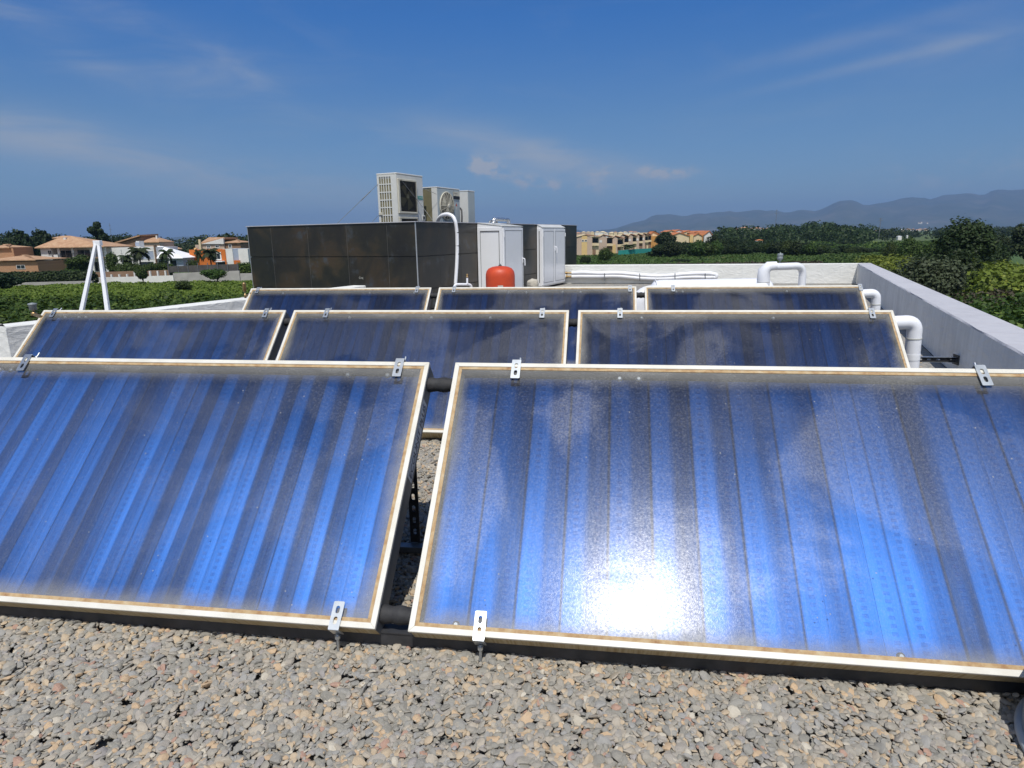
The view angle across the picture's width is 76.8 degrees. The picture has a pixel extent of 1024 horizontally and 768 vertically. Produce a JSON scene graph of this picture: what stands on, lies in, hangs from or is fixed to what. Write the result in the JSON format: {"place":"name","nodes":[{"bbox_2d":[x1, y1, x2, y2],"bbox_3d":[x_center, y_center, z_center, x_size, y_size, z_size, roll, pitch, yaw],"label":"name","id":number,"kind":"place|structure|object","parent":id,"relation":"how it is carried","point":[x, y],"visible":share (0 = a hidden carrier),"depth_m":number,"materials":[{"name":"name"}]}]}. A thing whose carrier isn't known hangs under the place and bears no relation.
{"place":"outdoors","nodes":[
{"label":"outdoors","id":0,"kind":"place"},
{"bbox_2d":[0,244,66,272],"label":"brick house","id":1,"kind":"structure","parent":0,"point":[16,258],"depth_m":138.04,"materials":[{"name":"paint"}]},
{"bbox_2d":[34,236,131,271],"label":"white house","id":2,"kind":"structure","parent":0,"point":[66,246],"depth_m":148.05,"materials":[{"name":"clear paint"}]},
{"bbox_2d":[116,254,133,263],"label":"palm tree","id":3,"kind":"object","parent":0,"point":[127,258],"visible":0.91,"depth_m":126.73,"materials":[{"name":"green plant"}]},
{"bbox_2d":[0,280,254,305],"bbox_3d":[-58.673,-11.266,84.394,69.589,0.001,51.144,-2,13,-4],"label":"lawn","id":4,"kind":"structure","parent":0,"point":[131,294],"depth_m":95.38,"materials":[{"name":"plant"}]},
{"bbox_2d":[0,273,24,288],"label":"tree","id":5,"kind":"object","parent":4,"relation":"on","point":[7,280],"visible":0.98,"depth_m":98.48,"materials":[{"name":"green plant"}]},
{"bbox_2d":[15,281,92,285],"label":"retaining wall","id":6,"kind":"structure","parent":4,"relation":"on","point":[47,283],"depth_m":106.97,"materials":[{"name":"grey concrete"}]},
{"bbox_2d":[133,266,148,282],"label":"tree","id":7,"kind":"object","parent":4,"relation":"on","point":[141,273],"visible":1,"depth_m":104.00,"materials":[{"name":"green plant"}]},
{"bbox_2d":[174,280,191,289],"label":"bush","id":8,"kind":"object","parent":4,"relation":"on","point":[182,285],"visible":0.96,"depth_m":90.51,"materials":[{"name":"green plant"}]},
{"bbox_2d":[199,268,228,281],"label":"tree","id":9,"kind":"object","parent":4,"relation":"on","point":[214,274],"visible":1,"depth_m":106.46,"materials":[{"name":"green plant"}]},
{"bbox_2d":[94,275,173,282],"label":"garden wall","id":10,"kind":"structure","parent":0,"point":[149,279],"depth_m":113.04,"materials":[{"name":"white paint"}]},
{"bbox_2d":[115,234,181,250],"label":"brown roof house","id":11,"kind":"structure","parent":0,"point":[150,240],"depth_m":185.86,"materials":[{"name":"ceramic"}]},
{"bbox_2d":[173,271,240,280],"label":"garden wall","id":12,"kind":"structure","parent":0,"point":[230,276],"depth_m":114.86,"materials":[{"name":"grey concrete"}]},
{"bbox_2d":[167,263,238,274],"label":"net fence","id":13,"kind":"object","parent":12,"relation":"on","point":[199,268],"visible":0.9,"depth_m":115.56,"materials":[{"name":"metal"}]},
{"bbox_2d":[195,237,248,248],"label":"pink house","id":14,"kind":"structure","parent":0,"point":[215,242],"depth_m":171.99,"materials":[{"name":"paint"}]},
{"bbox_2d":[242,286,432,359],"bbox_3d":[-1.955,-0.631,6.915,2.100,0.100,1.085,1,56,8],"label":"solar collector","id":15,"kind":"object","parent":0,"point":[289,300],"visible":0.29,"depth_m":7.10,"materials":[{"name":"white paint"}]},
{"bbox_2d":[0,438,1023,767],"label":"gravel","id":16,"kind":"structure","parent":0,"point":[736,714],"depth_m":1.81,"materials":[{"name":"grey gravel"}]},
{"bbox_2d":[0,463,1023,693],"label":"mounting rack","id":17,"kind":"object","parent":16,"relation":"on","point":[391,634],"visible":0.18,"depth_m":2.04,"materials":[{"name":"metal"}]},
{"bbox_2d":[0,353,433,650],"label":"solar collector","id":18,"kind":"object","parent":17,"relation":"on","point":[276,493],"visible":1,"depth_m":2.43,"materials":[{"name":"white paint"}]},
{"bbox_2d":[379,604,411,624],"bbox_3d":[-0.367,0.750,2.097,0.123,0.061,0.062,1,13,8],"label":"pipe sleeve","id":19,"kind":"object","parent":18,"relation":"attached to","point":[398,615],"visible":0.74,"depth_m":2.08,"materials":[{"name":"black rubber"}]},
{"bbox_2d":[427,377,452,392],"bbox_3d":[-0.281,0.004,2.599,0.123,0.061,0.062,1,13,8],"label":"pipe sleeve","id":20,"kind":"object","parent":18,"relation":"attached to","point":[443,384],"visible":0.71,"depth_m":2.58,"materials":[{"name":"black rubber"}]},
{"bbox_2d":[408,358,1023,682],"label":"solar collector","id":21,"kind":"object","parent":17,"relation":"on","point":[861,518],"visible":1,"depth_m":2.15,"materials":[{"name":"white paint"}]},
{"bbox_2d":[0,189,1023,242],"bbox_3d":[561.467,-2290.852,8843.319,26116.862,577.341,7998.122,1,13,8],"label":"mountains","id":22,"kind":"structure","parent":0,"point":[1001,208],"depth_m":7774.75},
{"bbox_2d":[0,0,1023,237],"label":"sky","id":23,"kind":"structure","parent":0,"point":[164,118],"materials":[{"name":"blue"}]},
{"bbox_2d":[434,285,636,363],"bbox_3d":[0.207,-0.595,6.599,2.100,0.100,1.085,1,56,8],"label":"solar collector","id":24,"kind":"object","parent":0,"point":[573,300],"visible":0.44,"depth_m":6.77,"materials":[{"name":"white paint"}]},
{"bbox_2d":[96,230,1023,284],"bbox_3d":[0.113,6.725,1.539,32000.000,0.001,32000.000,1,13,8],"label":"ground","id":25,"kind":"structure","parent":0,"point":[922,238],"depth_m":442.13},
{"bbox_2d":[0,324,10,356],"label":"parapet wall","id":26,"kind":"structure","parent":25,"relation":"on","point":[4,348],"depth_m":6.64,"materials":[{"name":"white paint"}]},
{"bbox_2d":[0,229,38,255],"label":"tree","id":27,"kind":"object","parent":25,"relation":"on","point":[19,238],"visible":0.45,"depth_m":159.48,"materials":[{"name":"green plant"}]},
{"bbox_2d":[30,227,52,255],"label":"tree","id":28,"kind":"object","parent":25,"relation":"on","point":[38,237],"visible":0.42,"depth_m":164.19,"materials":[{"name":"green plant"}]},
{"bbox_2d":[0,270,98,282],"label":"hedge","id":29,"kind":"object","parent":25,"relation":"on","point":[51,276],"visible":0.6,"depth_m":109.50,"materials":[{"name":"green plant"}]},
{"bbox_2d":[63,254,90,270],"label":"tree","id":30,"kind":"object","parent":25,"relation":"on","point":[80,262],"visible":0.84,"depth_m":128.14,"materials":[{"name":"green plant"}]},
{"bbox_2d":[87,221,108,240],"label":"tree","id":31,"kind":"object","parent":25,"relation":"on","point":[95,229],"visible":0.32,"depth_m":179.24,"materials":[{"name":"green plant"}]},
{"bbox_2d":[104,252,117,271],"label":"tree","id":32,"kind":"object","parent":25,"relation":"on","point":[111,260],"visible":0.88,"depth_m":127.06,"materials":[{"name":"green plant"}]},
{"bbox_2d":[0,289,247,323],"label":"orchard","id":33,"kind":"object","parent":25,"relation":"on","point":[14,310],"visible":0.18,"depth_m":52.66,"materials":[{"name":"green plant"}]},
{"bbox_2d":[0,232,247,252],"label":"woodland","id":34,"kind":"object","parent":25,"relation":"on","point":[190,244],"visible":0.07,"depth_m":306.70,"materials":[{"name":"green plant"}]},
{"bbox_2d":[96,270,169,276],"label":"picket fence","id":35,"kind":"object","parent":25,"relation":"on","point":[132,273],"visible":0.27,"depth_m":114.97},
{"bbox_2d":[125,247,150,263],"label":"palm tree","id":36,"kind":"object","parent":25,"relation":"on","point":[137,254],"visible":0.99,"depth_m":124.46,"materials":[{"name":"green plant"}]},
{"bbox_2d":[107,241,194,265],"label":"modern villa","id":37,"kind":"object","parent":25,"relation":"on","point":[180,258],"visible":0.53,"depth_m":149.23,"materials":[{"name":"white paint"}]},
{"bbox_2d":[158,249,174,268],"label":"palm tree","id":38,"kind":"object","parent":25,"relation":"on","point":[163,255],"visible":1,"depth_m":120.93,"materials":[{"name":"green plant"}]},
{"bbox_2d":[0,285,365,356],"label":"parapet wall","id":39,"kind":"structure","parent":25,"relation":"on","point":[17,333],"depth_m":8.23,"materials":[{"name":"grey paint"}]},
{"bbox_2d":[79,240,109,309],"bbox_3d":[-5.162,-1.341,7.982,0.368,0.843,0.245,-1,13,0],"label":"frame support","id":40,"kind":"object","parent":39,"relation":"on","point":[97,245],"visible":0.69,"depth_m":7.96,"materials":[{"name":"white metal"}]},
{"bbox_2d":[199,248,220,264],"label":"palm tree","id":41,"kind":"object","parent":25,"relation":"on","point":[211,254],"visible":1,"depth_m":127.63,"materials":[{"name":"green plant"}]},
{"bbox_2d":[189,248,250,264],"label":"orange villa","id":42,"kind":"object","parent":25,"relation":"on","point":[233,256],"visible":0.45,"depth_m":155.03,"materials":[{"name":"clear paint"}]},
{"bbox_2d":[237,262,251,272],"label":"hedge","id":43,"kind":"object","parent":25,"relation":"on","point":[245,267],"visible":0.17,"depth_m":118.24,"materials":[{"name":"green plant"}]},
{"bbox_2d":[1,283,1021,767],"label":"roof deck","id":44,"kind":"structure","parent":25,"relation":"on","point":[419,701],"depth_m":1.89,"materials":[{"name":"grey gravel"}]},
{"bbox_2d":[246,221,577,308],"bbox_3d":[-1.732,-3.145,16.126,4.096,1.580,8.454,5,14,25],"label":"tiled enclosure","id":45,"kind":"object","parent":44,"relation":"on","point":[411,254],"visible":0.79,"depth_m":12.40,"materials":[{"name":"black tile"}]},
{"bbox_2d":[376,172,424,222],"bbox_3d":[-2.134,-3.365,12.580,0.491,1.360,0.926,5,14,25],"label":"air conditioner","id":46,"kind":"object","parent":45,"relation":"on","point":[398,201],"visible":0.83,"depth_m":12.21,"materials":[{"name":"white metal"}]},
{"bbox_2d":[436,212,458,283],"bbox_3d":[-1.271,-2.676,12.734,0.619,1.370,0.191,12,18,43],"label":"insulated hose","id":47,"kind":"object","parent":45,"relation":"attached to","point":[440,216],"visible":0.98,"depth_m":12.57,"materials":[{"name":"white plastic"}]},
{"bbox_2d":[477,223,524,286],"bbox_3d":[-0.201,-2.665,13.866,0.676,1.563,0.992,5,14,25],"label":"utility cabinet","id":48,"kind":"object","parent":45,"relation":"attached to","point":[500,243],"visible":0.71,"depth_m":13.48,"materials":[{"name":"white metal"}]},
{"bbox_2d":[537,224,565,286],"bbox_3d":[1.077,-3.402,17.009,0.230,1.558,1.607,5,14,25],"label":"utility cabinet","id":49,"kind":"object","parent":45,"relation":"attached to","point":[550,254],"visible":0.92,"depth_m":16.76,"materials":[{"name":"white metal"}]},
{"bbox_2d":[486,264,514,286],"bbox_3d":[-0.164,-1.274,9.335,0.420,0.912,0.420,1,13,8],"label":"expansion tank","id":50,"kind":"object","parent":44,"relation":"on","point":[499,275],"visible":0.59,"depth_m":9.11,"materials":[{"name":"red metal"}]},
{"bbox_2d":[636,283,767,309],"bbox_3d":[2.440,-0.990,8.508,1.795,0.642,0.256,-2,13,-4],"label":"insulated manifold","id":51,"kind":"object","parent":44,"relation":"on","point":[640,303],"visible":0.16,"depth_m":8.39,"materials":[{"name":"white plastic"}]},
{"bbox_2d":[651,278,772,285],"bbox_3d":[3.058,-1.313,9.942,1.878,0.612,0.432,-1,13,0],"label":"insulated pipe","id":52,"kind":"object","parent":44,"relation":"on","point":[701,281],"visible":0.08,"depth_m":9.78,"materials":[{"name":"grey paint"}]},
{"bbox_2d":[757,252,805,285],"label":"insulated pipe arch","id":53,"kind":"structure","parent":44,"relation":"on","point":[764,270],"depth_m":8.91,"materials":[{"name":"white plastic"}]},
{"bbox_2d":[863,289,880,309],"bbox_3d":[3.549,-0.580,6.439,0.235,0.732,0.108,1,13,8],"label":"insulated elbow","id":54,"kind":"object","parent":44,"relation":"on","point":[874,295],"visible":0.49,"depth_m":6.33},
{"bbox_2d":[895,315,922,367],"bbox_3d":[2.653,-0.100,4.393,0.238,0.739,0.114,1,13,8],"label":"insulated elbow","id":55,"kind":"object","parent":44,"relation":"on","point":[912,326],"visible":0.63,"depth_m":4.30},
{"bbox_2d":[1014,697,1023,751],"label":"insulated pipe","id":56,"kind":"object","parent":44,"relation":"on","point":[1019,720],"visible":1,"depth_m":1.70,"materials":[{"name":"grey metal"}]},
{"bbox_2d":[654,231,676,243],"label":"tree","id":57,"kind":"object","parent":25,"relation":"on","point":[663,237],"visible":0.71,"depth_m":253.96,"materials":[{"name":"green plant"}]},
{"bbox_2d":[563,263,857,283],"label":"parapet wall","id":58,"kind":"structure","parent":25,"relation":"on","point":[831,273],"depth_m":16.99,"materials":[{"name":"white paint"}]},
{"bbox_2d":[565,271,717,280],"bbox_3d":[3.348,-2.945,17.532,4.312,0.277,0.136,2,13,13],"label":"insulated pipe pair","id":59,"kind":"object","parent":58,"relation":"attached to","point":[651,277],"visible":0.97,"depth_m":17.45,"materials":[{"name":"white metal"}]},
{"bbox_2d":[854,253,913,273],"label":"orchard","id":60,"kind":"object","parent":25,"relation":"on","point":[884,262],"visible":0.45,"depth_m":95.41,"materials":[{"name":"green plant"}]},
{"bbox_2d":[801,240,1021,248],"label":"vineyard","id":61,"kind":"object","parent":25,"relation":"on","point":[874,244],"visible":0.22,"depth_m":263.56,"materials":[{"name":"green plant"}]},
{"bbox_2d":[889,252,969,299],"bbox_3d":[31.464,-7.332,49.471,5.661,5.422,5.411,11,18,43],"label":"bush","id":62,"kind":"object","parent":25,"relation":"on","point":[937,275],"visible":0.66,"depth_m":48.13,"materials":[{"name":"green plant"}]},
{"bbox_2d":[919,238,941,257],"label":"bush","id":63,"kind":"object","parent":25,"relation":"on","point":[927,248],"visible":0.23,"depth_m":107.43,"materials":[{"name":"green plant"}]},
{"bbox_2d":[856,263,1023,368],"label":"parapet wall","id":64,"kind":"structure","parent":25,"relation":"on","point":[968,335],"depth_m":6.43,"materials":[{"name":"paint"}]},
{"bbox_2d":[920,354,959,364],"bbox_3d":[3.860,-0.225,5.893,0.357,0.090,0.100,1,13,8],"label":"metal bracket","id":65,"kind":"object","parent":64,"relation":"attached to","point":[954,359],"depth_m":5.88,"materials":[{"name":"metal"}]},
{"bbox_2d":[872,226,1017,240],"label":"woodland","id":66,"kind":"object","parent":25,"relation":"on","point":[903,233],"visible":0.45,"depth_m":493.19,"materials":[{"name":"green plant"}]},
{"bbox_2d":[916,216,1003,266],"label":"tree","id":67,"kind":"object","parent":25,"relation":"on","point":[974,237],"visible":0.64,"depth_m":75.02,"materials":[{"name":"green plant"}]},
{"bbox_2d":[945,246,985,298],"bbox_3d":[42.746,-10.237,61.427,4.248,5.830,5.147,11,18,43],"label":"bush","id":68,"kind":"object","parent":25,"relation":"on","point":[970,264],"visible":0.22,"depth_m":60.48,"materials":[{"name":"green plant"}]},
{"bbox_2d":[948,290,1023,328],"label":"orchard","id":69,"kind":"object","parent":25,"relation":"on","point":[1010,312],"visible":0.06,"depth_m":34.27,"materials":[{"name":"green plant"}]},
{"bbox_2d":[948,288,1023,315],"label":"scrub","id":70,"kind":"object","parent":25,"relation":"on","point":[1009,292],"visible":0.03,"depth_m":48.61,"materials":[{"name":"green plant"}]},
{"bbox_2d":[962,257,1023,308],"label":"orchard","id":71,"kind":"object","parent":25,"relation":"on","point":[999,275],"visible":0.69,"depth_m":52.91,"materials":[{"name":"green plant"}]},
{"bbox_2d":[982,243,1011,264],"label":"tree","id":72,"kind":"object","parent":25,"relation":"on","point":[1001,255],"visible":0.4,"depth_m":102.32,"materials":[{"name":"green plant"}]},
{"bbox_2d":[1006,223,1023,258],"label":"tree","id":73,"kind":"object","parent":25,"relation":"on","point":[1018,233],"visible":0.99,"depth_m":117.27,"materials":[{"name":"green plant"}]},
{"bbox_2d":[597,234,612,251],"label":"terraced house","id":74,"kind":"structure","parent":0,"point":[605,241],"depth_m":229.99,"materials":[{"name":"paint"}]},
{"bbox_2d":[609,235,624,253],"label":"terraced house","id":75,"kind":"structure","parent":0,"point":[617,244],"depth_m":242.82,"materials":[{"name":"paint"}]},
{"bbox_2d":[633,233,643,248],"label":"terraced house","id":76,"kind":"structure","parent":0,"point":[639,241],"depth_m":281.45,"materials":[{"name":"paint"}]},
{"bbox_2d":[671,232,692,242],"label":"gabled house","id":77,"kind":"structure","parent":0,"point":[681,237],"depth_m":322.35,"materials":[{"name":"beige paint"}]},
{"bbox_2d":[644,284,867,309],"bbox_3d":[2.370,-0.559,6.283,2.104,0.100,1.085,1,56,8],"label":"solar collector","id":78,"kind":"object","parent":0,"point":[816,297],"visible":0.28,"depth_m":6.47,"materials":[{"name":"white paint"}]},
{"bbox_2d":[576,252,1020,265],"bbox_3d":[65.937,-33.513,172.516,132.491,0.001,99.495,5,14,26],"label":"meadow","id":79,"kind":"structure","parent":0,"point":[1015,259],"depth_m":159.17,"materials":[{"name":"plant"}]},
{"bbox_2d":[576,234,600,255],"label":"terraced house","id":80,"kind":"structure","parent":79,"relation":"on","point":[587,245],"depth_m":217.42,"materials":[{"name":"paint"}]},
{"bbox_2d":[598,247,613,260],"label":"bush","id":81,"kind":"object","parent":79,"relation":"on","point":[605,253],"visible":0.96,"depth_m":167.83,"materials":[{"name":"green plant"}]},
{"bbox_2d":[618,248,651,254],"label":"net fence","id":82,"kind":"object","parent":79,"relation":"on","point":[632,251],"visible":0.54,"depth_m":221.27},
{"bbox_2d":[646,244,665,256],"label":"tree","id":83,"kind":"object","parent":79,"relation":"on","point":[656,250],"visible":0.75,"depth_m":190.51,"materials":[{"name":"green plant"}]},
{"bbox_2d":[660,240,681,256],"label":"tree","id":84,"kind":"object","parent":79,"relation":"on","point":[670,249],"visible":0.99,"depth_m":186.75,"materials":[{"name":"green plant"}]},
{"bbox_2d":[688,240,706,256],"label":"tree","id":85,"kind":"object","parent":79,"relation":"on","point":[696,248],"visible":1,"depth_m":185.96,"materials":[{"name":"green plant"}]},
{"bbox_2d":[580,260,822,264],"bbox_3d":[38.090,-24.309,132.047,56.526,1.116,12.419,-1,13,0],"label":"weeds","id":86,"kind":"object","parent":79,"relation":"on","point":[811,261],"visible":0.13,"depth_m":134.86,"materials":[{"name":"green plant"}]},
{"bbox_2d":[700,242,718,255],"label":"tree","id":87,"kind":"object","parent":79,"relation":"on","point":[710,248],"visible":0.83,"depth_m":186.41,"materials":[{"name":"green plant"}]},
{"bbox_2d":[721,244,735,253],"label":"tree","id":88,"kind":"object","parent":79,"relation":"on","point":[728,249],"visible":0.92,"depth_m":201.02,"materials":[{"name":"green plant"}]},
{"bbox_2d":[735,243,752,253],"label":"tree","id":89,"kind":"object","parent":79,"relation":"on","point":[746,248],"visible":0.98,"depth_m":197.44,"materials":[{"name":"green plant"}]},
{"bbox_2d":[766,241,781,253],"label":"tree","id":90,"kind":"object","parent":79,"relation":"on","point":[774,247],"visible":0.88,"depth_m":196.79,"materials":[{"name":"green plant"}]},
{"bbox_2d":[778,240,792,254],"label":"tree","id":91,"kind":"object","parent":79,"relation":"on","point":[784,248],"visible":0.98,"depth_m":181.99,"materials":[{"name":"green plant"}]},
{"bbox_2d":[788,239,802,255],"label":"tree","id":92,"kind":"object","parent":79,"relation":"on","point":[795,249],"visible":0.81,"depth_m":181.42,"materials":[{"name":"green plant"}]},
{"bbox_2d":[802,243,817,254],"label":"tree","id":93,"kind":"object","parent":79,"relation":"on","point":[811,249],"visible":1,"depth_m":183.11,"materials":[{"name":"green plant"}]},
{"bbox_2d":[822,252,886,262],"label":"grass","id":94,"kind":"structure","parent":79,"relation":"on","point":[836,258],"depth_m":156.84,"materials":[{"name":"green plant"}]},
{"bbox_2d":[881,241,898,257],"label":"bush","id":95,"kind":"object","parent":79,"relation":"on","point":[890,248],"visible":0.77,"depth_m":146.73,"materials":[{"name":"green plant"}]},
{"bbox_2d":[896,236,922,259],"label":"bush","id":96,"kind":"object","parent":79,"relation":"on","point":[912,248],"visible":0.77,"depth_m":126.61,"materials":[{"name":"green plant"}]},
{"bbox_2d":[997,236,1014,257],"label":"tree","id":97,"kind":"object","parent":79,"relation":"on","point":[1006,241],"visible":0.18,"depth_m":136.00,"materials":[{"name":"green plant"}]},
{"bbox_3d":[-0.675,0.008,4.537,6.392,0.560,0.671,1,13,8],"label":"mounting rack","id":98,"kind":"object","parent":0,"visible":0},
{"bbox_2d":[14,308,289,359],"bbox_3d":[-2.814,-0.149,4.864,2.100,0.100,1.085,1,56,8],"label":"solar collector","id":99,"kind":"object","parent":98,"relation":"on","point":[193,334],"visible":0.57,"depth_m":5.00,"materials":[{"name":"white paint"}]},
{"bbox_2d":[27,303,42,317],"bbox_3d":[-3.881,-0.602,5.277,0.227,0.121,0.064,8,16,34],"label":"air vent","id":100,"kind":"object","parent":99,"relation":"attached to","point":[32,307],"visible":1,"depth_m":5.29,"materials":[{"name":"grey metal"}]},
{"bbox_2d":[276,308,568,438],"bbox_3d":[-0.671,-0.114,4.551,2.100,0.100,1.085,1,56,8],"label":"solar collector","id":101,"kind":"object","parent":98,"relation":"on","point":[442,342],"visible":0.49,"depth_m":4.68,"materials":[{"name":"white paint"}]},
{"bbox_2d":[576,307,909,367],"bbox_3d":[1.472,-0.078,4.239,2.100,0.100,1.085,1,56,8],"label":"solar collector","id":102,"kind":"object","parent":98,"relation":"on","point":[869,337],"visible":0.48,"depth_m":4.38,"materials":[{"name":"white paint"}]},
{"bbox_3d":[-1.453,-3.088,13.648,0.264,0.334,0.873,5,14,25],"label":"unit stand","id":103,"kind":"object","parent":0,"visible":0},
{"bbox_2d":[423,186,459,221],"bbox_3d":[-1.435,-3.659,13.504,0.407,0.840,0.921,5,14,25],"label":"air conditioner","id":104,"kind":"object","parent":103,"relation":"on","point":[441,200],"visible":0.89,"depth_m":13.17,"materials":[{"name":"white metal"}]},
{"bbox_3d":[-1.044,-3.342,14.629,0.264,0.378,0.271,5,14,25],"label":"unit stand","id":105,"kind":"object","parent":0,"visible":0},
{"bbox_2d":[459,190,474,222],"bbox_3d":[-1.063,-3.918,14.502,0.368,0.800,0.319,5,14,25],"label":"air conditioner","id":106,"kind":"object","parent":105,"relation":"on","point":[467,201],"visible":0.49,"depth_m":14.34,"materials":[{"name":"white metal"}]},
{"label":"hill","id":107,"kind":"structure","parent":0,"visible":0},
{"bbox_2d":[711,220,881,242],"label":"woodland","id":108,"kind":"object","parent":107,"relation":"on","point":[826,231],"visible":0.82,"depth_m":345.41,"materials":[{"name":"green plant"}]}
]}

